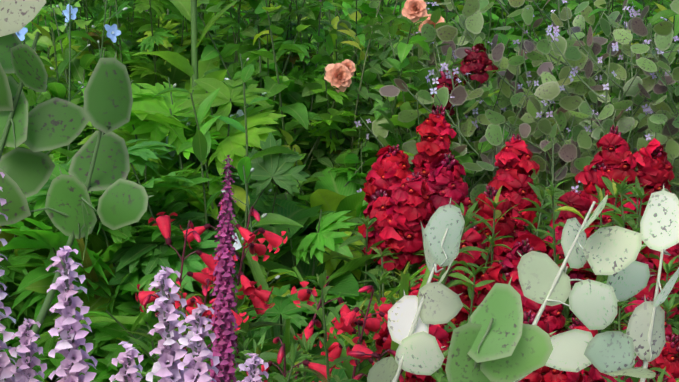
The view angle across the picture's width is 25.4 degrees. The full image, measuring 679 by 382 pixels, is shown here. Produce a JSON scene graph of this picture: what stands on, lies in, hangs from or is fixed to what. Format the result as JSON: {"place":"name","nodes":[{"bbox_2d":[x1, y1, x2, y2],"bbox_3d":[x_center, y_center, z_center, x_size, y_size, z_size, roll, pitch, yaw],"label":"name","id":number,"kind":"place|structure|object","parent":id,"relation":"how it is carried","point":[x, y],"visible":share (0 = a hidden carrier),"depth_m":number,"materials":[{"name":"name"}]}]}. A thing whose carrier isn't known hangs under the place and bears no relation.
{"place":"outdoors","nodes":[
{"label":"outdoors","id":0,"kind":"place"},
{"bbox_2d":[66,0,677,39],"bbox_3d":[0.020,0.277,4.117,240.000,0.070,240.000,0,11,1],"label":"ground","id":1,"kind":"structure","parent":0,"point":[444,10],"depth_m":14.28,"materials":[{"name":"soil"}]},
{"bbox_2d":[0,0,678,381],"bbox_3d":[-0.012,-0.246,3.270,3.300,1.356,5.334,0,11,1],"label":"stems","id":2,"kind":"object","parent":1,"relation":"on","point":[246,204],"visible":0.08,"depth_m":2.76,"materials":[{"name":"green plant"}]},
{"bbox_2d":[0,0,678,381],"bbox_3d":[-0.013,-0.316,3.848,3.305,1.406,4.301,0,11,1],"label":"foliage","id":3,"kind":"object","parent":2,"relation":"attached to","point":[146,254],"visible":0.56,"depth_m":2.53,"materials":[{"name":"green plant"}]},
{"bbox_2d":[0,0,678,381],"bbox_3d":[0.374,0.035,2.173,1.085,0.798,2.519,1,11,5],"label":"seed pods","id":4,"kind":"object","parent":2,"relation":"attached to","point":[514,348],"visible":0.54,"depth_m":1.28,"materials":[{"name":"green plant"}]},
{"bbox_2d":[0,0,678,381],"bbox_3d":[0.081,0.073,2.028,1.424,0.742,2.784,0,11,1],"label":"flowers","id":5,"kind":"object","parent":2,"relation":"attached to","point":[428,186],"visible":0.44,"depth_m":2.28,"materials":[{"name":"red plant"}]}
]}

